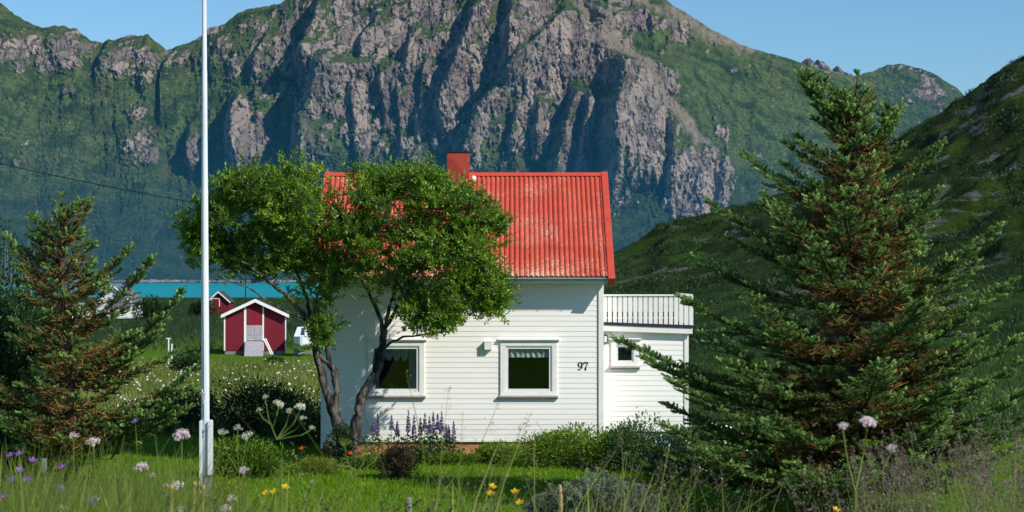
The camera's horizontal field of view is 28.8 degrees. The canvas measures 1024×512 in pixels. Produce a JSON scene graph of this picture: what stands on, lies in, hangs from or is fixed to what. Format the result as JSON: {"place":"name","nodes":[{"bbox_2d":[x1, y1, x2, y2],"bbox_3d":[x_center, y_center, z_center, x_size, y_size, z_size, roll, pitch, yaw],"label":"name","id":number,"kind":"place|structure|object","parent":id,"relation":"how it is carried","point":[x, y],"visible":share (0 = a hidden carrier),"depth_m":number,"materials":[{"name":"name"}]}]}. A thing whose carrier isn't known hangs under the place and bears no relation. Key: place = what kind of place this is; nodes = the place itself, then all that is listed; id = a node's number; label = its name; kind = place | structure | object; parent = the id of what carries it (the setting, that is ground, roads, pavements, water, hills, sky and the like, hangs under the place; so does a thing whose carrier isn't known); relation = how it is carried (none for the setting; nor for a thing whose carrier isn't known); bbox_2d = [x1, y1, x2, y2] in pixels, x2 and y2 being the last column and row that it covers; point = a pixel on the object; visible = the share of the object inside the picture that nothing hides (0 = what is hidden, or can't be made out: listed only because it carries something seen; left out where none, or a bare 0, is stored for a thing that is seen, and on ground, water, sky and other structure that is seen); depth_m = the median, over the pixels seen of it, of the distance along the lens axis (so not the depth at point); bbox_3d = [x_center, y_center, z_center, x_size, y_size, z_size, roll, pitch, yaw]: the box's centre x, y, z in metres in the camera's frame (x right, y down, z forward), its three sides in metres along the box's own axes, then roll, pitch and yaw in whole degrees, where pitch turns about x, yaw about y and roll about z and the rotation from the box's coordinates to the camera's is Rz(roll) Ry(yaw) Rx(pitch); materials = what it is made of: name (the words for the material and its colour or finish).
{"place":"outdoors","nodes":[
{"label":"outdoors","id":0,"kind":"place"},
{"bbox_2d":[0,447,240,511],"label":"panicle grass","id":1,"kind":"structure","parent":0,"point":[121,479],"depth_m":7.55,"materials":[{"name":"plant"}]},
{"bbox_2d":[1,283,320,297],"bbox_3d":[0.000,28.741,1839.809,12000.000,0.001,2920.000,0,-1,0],"label":"water","id":2,"kind":"structure","parent":0,"point":[233,290],"depth_m":1531.77,"materials":[{"name":"liquid"}]},
{"bbox_2d":[0,424,325,511],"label":"tall grass","id":3,"kind":"structure","parent":0,"point":[143,497],"depth_m":6.65,"materials":[{"name":"plant"}]},
{"bbox_2d":[18,355,320,435],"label":"meadow grass","id":4,"kind":"structure","parent":0,"point":[306,377],"depth_m":84.62,"materials":[{"name":"plant"}]},
{"bbox_2d":[76,467,550,511],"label":"dark headed grass","id":5,"kind":"structure","parent":0,"point":[336,500],"depth_m":7.40,"materials":[{"name":"plant"}]},
{"bbox_2d":[130,448,558,511],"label":"tall grass","id":6,"kind":"structure","parent":0,"point":[314,501],"depth_m":8.84,"materials":[{"name":"plant"}]},
{"bbox_2d":[388,382,394,388],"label":"potted plant","id":7,"kind":"object","parent":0,"point":[391,385],"visible":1,"depth_m":52.06,"materials":[{"name":"green plant"}]},
{"bbox_2d":[0,0,963,282],"bbox_3d":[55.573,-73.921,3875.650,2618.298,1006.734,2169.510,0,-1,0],"label":"mountain","id":8,"kind":"structure","parent":0,"point":[660,110],"depth_m":3291.57,"materials":[{"name":"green stone"}]},
{"bbox_2d":[380,496,627,511],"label":"dark headed grass","id":9,"kind":"structure","parent":0,"point":[517,511],"depth_m":8.65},
{"bbox_2d":[0,55,1023,511],"bbox_3d":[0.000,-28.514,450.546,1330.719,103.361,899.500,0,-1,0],"label":"ground","id":10,"kind":"structure","parent":0,"point":[970,140],"depth_m":177.47,"materials":[{"name":"plant"}]},
{"bbox_2d":[6,452,13,495],"bbox_3d":[-1.749,1.238,6.987,0.056,1.099,0.026,0,-1,0],"label":"cranesbill","id":11,"kind":"object","parent":10,"relation":"on","point":[10,454],"visible":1,"depth_m":6.99,"materials":[{"name":"purple plant"}]},
{"bbox_2d":[15,451,22,506],"bbox_3d":[-1.895,1.298,7.586,0.064,1.111,0.029,0,-1,0],"label":"cranesbill","id":12,"kind":"object","parent":10,"relation":"on","point":[19,454],"visible":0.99,"depth_m":7.59,"materials":[{"name":"purple plant"}]},
{"bbox_2d":[16,467,24,511],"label":"cranesbill","id":13,"kind":"object","parent":10,"relation":"on","point":[20,483],"visible":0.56,"depth_m":6.99,"materials":[{"name":"purple plant"}]},
{"bbox_2d":[0,217,64,477],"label":"broadleaf tree","id":14,"kind":"object","parent":10,"relation":"on","point":[13,362],"visible":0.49,"depth_m":46.43,"materials":[{"name":"green plant"}]},
{"bbox_2d":[29,457,36,496],"bbox_3d":[-2.053,1.405,8.485,0.058,1.094,0.032,0,-1,0],"label":"cranesbill","id":15,"kind":"object","parent":10,"relation":"on","point":[31,460],"visible":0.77,"depth_m":8.49,"materials":[{"name":"purple plant"}]},
{"bbox_2d":[0,433,80,485],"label":"shrub","id":16,"kind":"object","parent":10,"relation":"on","point":[13,457],"visible":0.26,"depth_m":44.70,"materials":[{"name":"green plant"}]},
{"bbox_2d":[42,458,46,485],"bbox_3d":[-6.101,3.301,25.988,0.067,1.320,0.058,0,-1,0],"label":"marker post","id":17,"kind":"object","parent":10,"relation":"on","point":[44,464],"visible":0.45,"depth_m":25.96,"materials":[{"name":"grey metal"}]},
{"bbox_2d":[58,463,65,501],"bbox_3d":[-1.743,1.344,7.786,0.070,1.063,0.030,0,-1,0],"label":"cranesbill","id":18,"kind":"object","parent":10,"relation":"on","point":[62,466],"visible":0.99,"depth_m":7.79,"materials":[{"name":"purple plant"}]},
{"bbox_2d":[69,432,78,503],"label":"wildflower","id":19,"kind":"object","parent":10,"relation":"on","point":[73,437],"visible":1,"depth_m":7.97,"materials":[{"name":"plant"}]},
{"bbox_2d":[88,466,89,509],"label":"dry stalk","id":20,"kind":"object","parent":10,"relation":"on","point":[89,481],"visible":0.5,"depth_m":7.99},
{"bbox_2d":[85,437,99,496],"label":"wildflower","id":21,"kind":"object","parent":10,"relation":"on","point":[94,441],"visible":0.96,"depth_m":7.96,"materials":[{"name":"plant"}]},
{"bbox_2d":[0,191,200,483],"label":"spruce tree","id":22,"kind":"object","parent":10,"relation":"on","point":[71,406],"visible":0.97,"depth_m":43.76,"materials":[{"name":"green plant"}]},
{"bbox_2d":[96,284,142,318],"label":"house","id":23,"kind":"structure","parent":10,"relation":"on","point":[126,315],"depth_m":219.97,"materials":[{"name":"white wood"}]},
{"bbox_2d":[131,418,138,463],"bbox_3d":[-2.645,1.852,13.977,0.071,1.432,0.049,0,-1,25],"label":"cranesbill","id":24,"kind":"object","parent":10,"relation":"on","point":[135,421],"visible":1,"depth_m":13.99,"materials":[{"name":"purple plant"}]},
{"bbox_2d":[133,462,147,508],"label":"wildflower","id":25,"kind":"object","parent":10,"relation":"on","point":[139,466],"visible":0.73,"depth_m":7.95,"materials":[{"name":"plant"}]},
{"bbox_2d":[131,294,172,318],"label":"shrub","id":26,"kind":"object","parent":10,"relation":"on","point":[150,311],"visible":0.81,"depth_m":214.50,"materials":[{"name":"green plant"}]},
{"bbox_2d":[4,296,320,360],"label":"field grass","id":27,"kind":"structure","parent":10,"relation":"on","point":[174,337],"depth_m":182.02,"materials":[{"name":"green plant"}]},
{"bbox_2d":[112,386,220,431],"bbox_3d":[-10.594,4.690,60.861,3.407,1.487,2.437,0,-1,0],"label":"hedge","id":28,"kind":"object","parent":10,"relation":"on","point":[154,404],"visible":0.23,"depth_m":60.58,"materials":[{"name":"green plant"}]},
{"bbox_2d":[171,480,183,506],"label":"wildflower","id":29,"kind":"object","parent":10,"relation":"on","point":[177,483],"visible":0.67,"depth_m":6.95,"materials":[{"name":"plant"}]},
{"bbox_2d":[172,429,189,504],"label":"wildflower","id":30,"kind":"object","parent":10,"relation":"on","point":[181,437],"visible":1,"depth_m":6.51,"materials":[{"name":"plant"}]},
{"bbox_2d":[167,349,200,372],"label":"shrub","id":31,"kind":"object","parent":10,"relation":"on","point":[189,359],"visible":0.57,"depth_m":94.47,"materials":[{"name":"green plant"}]},
{"bbox_2d":[192,481,196,511],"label":"dry stalk","id":32,"kind":"object","parent":10,"relation":"on","point":[194,483],"visible":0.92,"depth_m":6.79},
{"bbox_2d":[159,480,240,509],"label":"shrub","id":33,"kind":"object","parent":10,"relation":"on","point":[214,497],"visible":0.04,"depth_m":38.46,"materials":[{"name":"green plant"}]},
{"bbox_2d":[187,299,218,315],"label":"shrub","id":34,"kind":"object","parent":10,"relation":"on","point":[195,306],"visible":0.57,"depth_m":234.28,"materials":[{"name":"green plant"}]},
{"bbox_2d":[201,485,205,511],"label":"dry stalk","id":35,"kind":"object","parent":10,"relation":"on","point":[203,488],"visible":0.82,"depth_m":6.39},
{"bbox_2d":[199,0,212,509],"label":"flagpole","id":36,"kind":"object","parent":10,"relation":"on","point":[205,432],"visible":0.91,"depth_m":36.94,"materials":[{"name":"metal"}]},
{"bbox_2d":[117,357,320,405],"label":"white wildflowers","id":37,"kind":"object","parent":10,"relation":"on","point":[223,377],"visible":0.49,"depth_m":81.52,"materials":[{"name":"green plant"}]},
{"bbox_2d":[209,291,234,312],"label":"shed","id":38,"kind":"structure","parent":10,"relation":"on","point":[224,300],"depth_m":249.95,"materials":[{"name":"red paint"}]},
{"bbox_2d":[212,299,218,312],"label":"door","id":39,"kind":"structure","parent":38,"relation":"in","point":[214,300],"depth_m":249.93,"materials":[{"name":"wood"}]},
{"bbox_2d":[201,464,254,510],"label":"shrub","id":40,"kind":"object","parent":10,"relation":"on","point":[222,478],"visible":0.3,"depth_m":39.39,"materials":[{"name":"green plant"}]},
{"bbox_2d":[218,425,252,510],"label":"cow parsley","id":41,"kind":"object","parent":10,"relation":"on","point":[245,435],"visible":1,"depth_m":8.99,"materials":[{"name":"plant"}]},
{"bbox_2d":[154,372,320,435],"bbox_3d":[-8.057,4.472,59.799,5.515,1.931,2.816,0,-1,0],"label":"hedge","id":42,"kind":"object","parent":10,"relation":"on","point":[258,393],"visible":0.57,"depth_m":59.52,"materials":[{"name":"green plant"}]},
{"bbox_2d":[239,466,248,511],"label":"wildflower","id":43,"kind":"object","parent":10,"relation":"on","point":[241,470],"visible":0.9,"depth_m":7.00,"materials":[{"name":"plant"}]},
{"bbox_2d":[196,431,300,478],"bbox_3d":[-6.237,4.714,46.914,2.555,1.231,1.794,0,-1,0],"label":"shrub","id":44,"kind":"object","parent":10,"relation":"on","point":[261,452],"visible":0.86,"depth_m":46.62,"materials":[{"name":"green plant"}]},
{"bbox_2d":[221,298,288,355],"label":"shed","id":45,"kind":"structure","parent":10,"relation":"on","point":[249,326],"depth_m":119.89,"materials":[{"name":"red paint"}]},
{"bbox_2d":[246,308,261,324],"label":"door","id":46,"kind":"structure","parent":45,"relation":"in","point":[249,311],"depth_m":119.92,"materials":[{"name":"wood"}]},
{"bbox_2d":[246,325,261,340],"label":"door","id":47,"kind":"structure","parent":45,"relation":"in","point":[250,329],"depth_m":119.92,"materials":[{"name":"wood"}]},
{"bbox_2d":[262,490,269,511],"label":"buttercup","id":48,"kind":"object","parent":10,"relation":"on","point":[264,493],"visible":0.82,"depth_m":5.99,"materials":[{"name":"yellow plant"}]},
{"bbox_2d":[262,354,286,364],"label":"shrub","id":49,"kind":"object","parent":10,"relation":"on","point":[277,358],"visible":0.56,"depth_m":103.67,"materials":[{"name":"green plant"}]},
{"bbox_2d":[256,395,314,511],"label":"cow parsley","id":50,"kind":"object","parent":10,"relation":"on","point":[300,406],"visible":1,"depth_m":7.99,"materials":[{"name":"plant"}]},
{"bbox_2d":[282,484,289,511],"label":"buttercup","id":51,"kind":"object","parent":10,"relation":"on","point":[285,487],"visible":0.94,"depth_m":5.99,"materials":[{"name":"yellow plant"}]},
{"bbox_2d":[259,397,324,446],"bbox_3d":[-5.969,4.649,55.877,2.163,1.470,2.225,0,-1,-20],"label":"shrub","id":52,"kind":"object","parent":10,"relation":"on","point":[312,416],"visible":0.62,"depth_m":55.72,"materials":[{"name":"green plant"}]},
{"bbox_2d":[293,327,312,354],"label":"small white house","id":53,"kind":"structure","parent":10,"relation":"on","point":[300,339],"depth_m":117.80,"materials":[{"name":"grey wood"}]},
{"bbox_2d":[299,473,312,511],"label":"cow parsley","id":54,"kind":"object","parent":10,"relation":"on","point":[304,494],"visible":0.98,"depth_m":7.49,"materials":[{"name":"plant"}]},
{"bbox_2d":[295,454,346,476],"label":"shrub","id":55,"kind":"object","parent":10,"relation":"on","point":[310,464],"visible":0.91,"depth_m":47.34,"materials":[{"name":"green plant"}]},
{"bbox_2d":[324,419,361,464],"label":"bush","id":56,"kind":"object","parent":10,"relation":"on","point":[340,450],"visible":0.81,"depth_m":49.17,"materials":[{"name":"green plant"}]},
{"bbox_2d":[166,145,526,466],"bbox_3d":[-4.128,1.280,49.528,9.026,8.187,3.775,0,-1,0],"label":"leafy tree","id":57,"kind":"object","parent":10,"relation":"on","point":[273,198],"visible":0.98,"depth_m":48.96,"materials":[{"name":"green plant"}]},
{"bbox_2d":[326,438,387,511],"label":"cow parsley","id":58,"kind":"object","parent":10,"relation":"on","point":[332,463],"visible":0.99,"depth_m":6.98,"materials":[{"name":"green plant"}]},
{"bbox_2d":[361,415,383,454],"bbox_3d":[-3.482,4.648,50.568,0.604,1.220,0.613,0,-1,19],"label":"lupin","id":59,"kind":"object","parent":10,"relation":"on","point":[372,427],"visible":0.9,"depth_m":50.54,"materials":[{"name":"purple plant"}]},
{"bbox_2d":[340,451,409,470],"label":"shrub","id":60,"kind":"object","parent":10,"relation":"on","point":[362,458],"visible":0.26,"depth_m":48.72,"materials":[{"name":"green plant"}]},
{"bbox_2d":[363,413,390,455],"bbox_3d":[-3.403,4.627,50.760,0.653,1.266,0.457,0,-1,16],"label":"lupin","id":61,"kind":"object","parent":10,"relation":"on","point":[377,432],"visible":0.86,"depth_m":50.75,"materials":[{"name":"purple plant"}]},
{"bbox_2d":[232,370,531,511],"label":"panicle grass","id":62,"kind":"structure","parent":10,"relation":"on","point":[432,465],"depth_m":5.18,"materials":[{"name":"plant"}]},
{"bbox_2d":[379,415,400,451],"bbox_3d":[-3.072,4.632,50.346,0.554,1.247,0.501,0,-1,-23],"label":"lupin","id":63,"kind":"object","parent":10,"relation":"on","point":[391,426],"visible":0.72,"depth_m":50.32,"materials":[{"name":"purple plant"}]},
{"bbox_2d":[388,421,407,450],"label":"lupin","id":64,"kind":"object","parent":10,"relation":"on","point":[397,432],"visible":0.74,"depth_m":50.63,"materials":[{"name":"purple plant"}]},
{"bbox_2d":[377,438,421,478],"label":"shrub","id":65,"kind":"object","parent":10,"relation":"on","point":[397,470],"visible":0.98,"depth_m":46.51,"materials":[{"name":"brown plant"}]},
{"bbox_2d":[405,497,411,511],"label":"post","id":66,"kind":"object","parent":10,"relation":"on","point":[407,500],"visible":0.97,"depth_m":15.96,"materials":[{"name":"grey metal"}]},
{"bbox_2d":[402,410,418,449],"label":"lupin","id":67,"kind":"object","parent":10,"relation":"on","point":[407,429],"visible":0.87,"depth_m":50.70,"materials":[{"name":"purple plant"}]},
{"bbox_2d":[405,415,426,450],"bbox_3d":[-2.422,4.630,50.330,0.647,1.251,0.446,0,-1,-32],"label":"lupin","id":68,"kind":"object","parent":10,"relation":"on","point":[413,435],"visible":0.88,"depth_m":50.30,"materials":[{"name":"purple plant"}]},
{"bbox_2d":[414,417,431,447],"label":"lupin","id":69,"kind":"object","parent":10,"relation":"on","point":[420,426],"visible":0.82,"depth_m":50.70,"materials":[{"name":"purple plant"}]},
{"bbox_2d":[414,414,434,451],"bbox_3d":[-2.202,4.620,50.628,0.545,1.277,0.607,0,-1,0],"label":"lupin","id":70,"kind":"object","parent":10,"relation":"on","point":[424,425],"visible":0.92,"depth_m":50.62,"materials":[{"name":"purple plant"}]},
{"bbox_2d":[384,444,466,463],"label":"shrub","id":71,"kind":"object","parent":10,"relation":"on","point":[419,451],"visible":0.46,"depth_m":50.21,"materials":[{"name":"green plant"}]},
{"bbox_2d":[411,416,440,461],"bbox_3d":[-2.185,4.646,50.285,0.788,1.219,0.549,0,-1,0],"label":"lupin","id":72,"kind":"object","parent":10,"relation":"on","point":[429,429],"visible":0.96,"depth_m":50.30,"materials":[{"name":"purple plant"}]},
{"bbox_2d":[421,412,438,448],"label":"lupin","id":73,"kind":"object","parent":10,"relation":"on","point":[432,425],"visible":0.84,"depth_m":50.75,"materials":[{"name":"purple plant"}]},
{"bbox_2d":[426,414,448,449],"bbox_3d":[-1.975,4.627,50.538,0.695,1.262,0.434,0,-1,-28],"label":"lupin","id":74,"kind":"object","parent":10,"relation":"on","point":[437,425],"visible":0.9,"depth_m":50.55,"materials":[{"name":"purple plant"}]},
{"bbox_2d":[433,411,450,451],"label":"lupin","id":75,"kind":"object","parent":10,"relation":"on","point":[441,428],"visible":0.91,"depth_m":50.35,"materials":[{"name":"purple plant"}]},
{"bbox_2d":[436,424,455,449],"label":"lupin","id":76,"kind":"object","parent":10,"relation":"on","point":[445,429],"visible":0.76,"depth_m":50.79,"materials":[{"name":"purple plant"}]},
{"bbox_2d":[439,425,464,452],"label":"lupin","id":77,"kind":"object","parent":10,"relation":"on","point":[448,435],"visible":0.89,"depth_m":50.46,"materials":[{"name":"purple plant"}]},
{"bbox_2d":[441,421,465,452],"bbox_3d":[-1.492,4.709,50.455,0.649,1.096,0.435,0,-1,0],"label":"lupin","id":78,"kind":"object","parent":10,"relation":"on","point":[454,433],"visible":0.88,"depth_m":50.40,"materials":[{"name":"purple plant"}]},
{"bbox_2d":[427,450,481,465],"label":"shrub","id":79,"kind":"object","parent":10,"relation":"on","point":[454,457],"visible":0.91,"depth_m":49.79,"materials":[{"name":"green plant"}]},
{"bbox_2d":[312,151,614,456],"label":"house","id":80,"kind":"structure","parent":10,"relation":"on","point":[540,358],"depth_m":51.97,"materials":[{"name":"white paint"}]},
{"bbox_2d":[0,163,309,222],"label":"power cable","id":81,"kind":"object","parent":80,"relation":"attached to","point":[100,184],"visible":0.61,"depth_m":60.53,"materials":[{"name":"black paint"}]},
{"bbox_2d":[365,338,426,398],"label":"window","id":82,"kind":"structure","parent":80,"relation":"in","point":[402,355],"depth_m":51.97,"materials":[{"name":"white paint"}]},
{"bbox_2d":[498,338,558,398],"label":"window","id":83,"kind":"structure","parent":80,"relation":"in","point":[528,366],"depth_m":51.96,"materials":[{"name":"white paint"}]},
{"bbox_2d":[470,439,526,463],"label":"shrub","id":84,"kind":"object","parent":10,"relation":"on","point":[488,450],"visible":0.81,"depth_m":50.18,"materials":[{"name":"green plant"}]},
{"bbox_2d":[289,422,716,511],"bbox_3d":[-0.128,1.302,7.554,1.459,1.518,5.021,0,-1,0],"label":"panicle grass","id":85,"kind":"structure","parent":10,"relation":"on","point":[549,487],"depth_m":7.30,"materials":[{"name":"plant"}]},
{"bbox_2d":[511,488,518,511],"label":"buttercup","id":86,"kind":"object","parent":10,"relation":"on","point":[515,496],"visible":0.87,"depth_m":5.99,"materials":[{"name":"yellow plant"}]},
{"bbox_2d":[522,428,560,462],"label":"shrub","id":87,"kind":"object","parent":10,"relation":"on","point":[533,447],"visible":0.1,"depth_m":50.68,"materials":[{"name":"green plant"}]},
{"bbox_2d":[522,483,567,511],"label":"wormwood","id":88,"kind":"object","parent":10,"relation":"on","point":[544,502],"visible":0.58,"depth_m":36.62,"materials":[{"name":"grey plant"}]},
{"bbox_2d":[558,484,562,511],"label":"stick","id":89,"kind":"object","parent":10,"relation":"on","point":[560,495],"visible":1,"depth_m":14.97,"materials":[{"name":"beige wood"}]},
{"bbox_2d":[550,421,595,460],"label":"shrub","id":90,"kind":"object","parent":10,"relation":"on","point":[578,435],"visible":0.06,"depth_m":50.86,"materials":[{"name":"green plant"}]},
{"bbox_2d":[506,422,651,470],"bbox_3d":[1.855,4.696,49.237,3.866,1.239,2.041,0,-1,14],"label":"shrub","id":91,"kind":"object","parent":10,"relation":"on","point":[584,443],"visible":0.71,"depth_m":48.98,"materials":[{"name":"green plant"}]},
{"bbox_2d":[552,467,661,511],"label":"wormwood","id":92,"kind":"object","parent":10,"relation":"on","point":[578,494],"visible":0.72,"depth_m":35.88,"materials":[{"name":"grey plant"}]},
{"bbox_2d":[599,407,692,472],"bbox_3d":[3.312,4.478,48.219,2.454,1.646,2.200,0,-1,0],"label":"shrub","id":93,"kind":"object","parent":10,"relation":"on","point":[628,435],"visible":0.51,"depth_m":47.94,"materials":[{"name":"green plant"}]},
{"bbox_2d":[604,293,692,453],"bbox_3d":[3.517,3.325,54.725,2.540,4.580,4.390,0,-1,0],"label":"annex","id":94,"kind":"object","parent":10,"relation":"on","point":[632,381],"visible":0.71,"depth_m":52.71,"materials":[{"name":"white paint"}]},
{"bbox_2d":[609,338,640,368],"bbox_3d":[2.988,2.580,52.718,0.853,0.835,0.220,0,-1,0],"label":"window","id":95,"kind":"structure","parent":94,"relation":"in","point":[621,358],"depth_m":52.68,"materials":[{"name":"white paint"}]},
{"bbox_2d":[639,443,715,480],"bbox_3d":[4.006,4.807,46.394,2.209,0.917,1.732,0,-1,0],"label":"shrub","id":96,"kind":"object","parent":10,"relation":"on","point":[651,467],"visible":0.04,"depth_m":46.15,"materials":[{"name":"green plant"}]},
{"bbox_2d":[636,424,749,487],"bbox_3d":[4.172,4.504,45.092,2.788,1.505,2.281,0,-1,0],"label":"shrub","id":97,"kind":"object","parent":10,"relation":"on","point":[671,442],"visible":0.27,"depth_m":44.84,"materials":[{"name":"green plant"}]},
{"bbox_2d":[609,63,1023,510],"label":"spruce tree","id":98,"kind":"object","parent":10,"relation":"on","point":[858,391],"visible":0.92,"depth_m":39.27,"materials":[{"name":"green plant"}]},
{"bbox_2d":[689,142,1023,437],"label":"slope grass","id":99,"kind":"structure","parent":10,"relation":"on","point":[992,419],"depth_m":103.43,"materials":[{"name":"green plant"}]},
{"bbox_2d":[837,416,895,511],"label":"wildflower","id":100,"kind":"object","parent":10,"relation":"on","point":[865,421],"visible":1,"depth_m":6.00,"materials":[{"name":"plant"}]},
{"bbox_2d":[0,437,1023,511],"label":"lawn grass","id":101,"kind":"structure","parent":0,"point":[328,479],"depth_m":44.87,"materials":[{"name":"plant"}]},
{"bbox_2d":[0,0,1023,95],"label":"sky","id":102,"kind":"structure","parent":0,"point":[963,43],"materials":[{"name":"blue"}]},
{"bbox_2d":[281,430,785,511],"bbox_3d":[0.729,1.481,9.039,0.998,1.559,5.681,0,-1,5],"label":"panicle grass","id":103,"kind":"structure","parent":0,"point":[660,490],"depth_m":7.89,"materials":[{"name":"plant"}]},
{"bbox_2d":[455,467,761,511],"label":"tall grass","id":104,"kind":"structure","parent":0,"point":[627,500],"depth_m":9.03,"materials":[{"name":"plant"}]},
{"bbox_2d":[801,58,852,75],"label":"mountain","id":105,"kind":"structure","parent":0,"point":[820,65],"depth_m":4906.67,"materials":[{"name":"grey stone"}]},
{"bbox_2d":[701,451,1023,511],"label":"tall grass","id":106,"kind":"structure","parent":0,"point":[965,506],"depth_m":7.62,"materials":[{"name":"plant"}]},
{"bbox_2d":[783,413,1023,511],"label":"panicle grass","id":107,"kind":"structure","parent":0,"point":[982,476],"depth_m":7.74,"materials":[{"name":"plant"}]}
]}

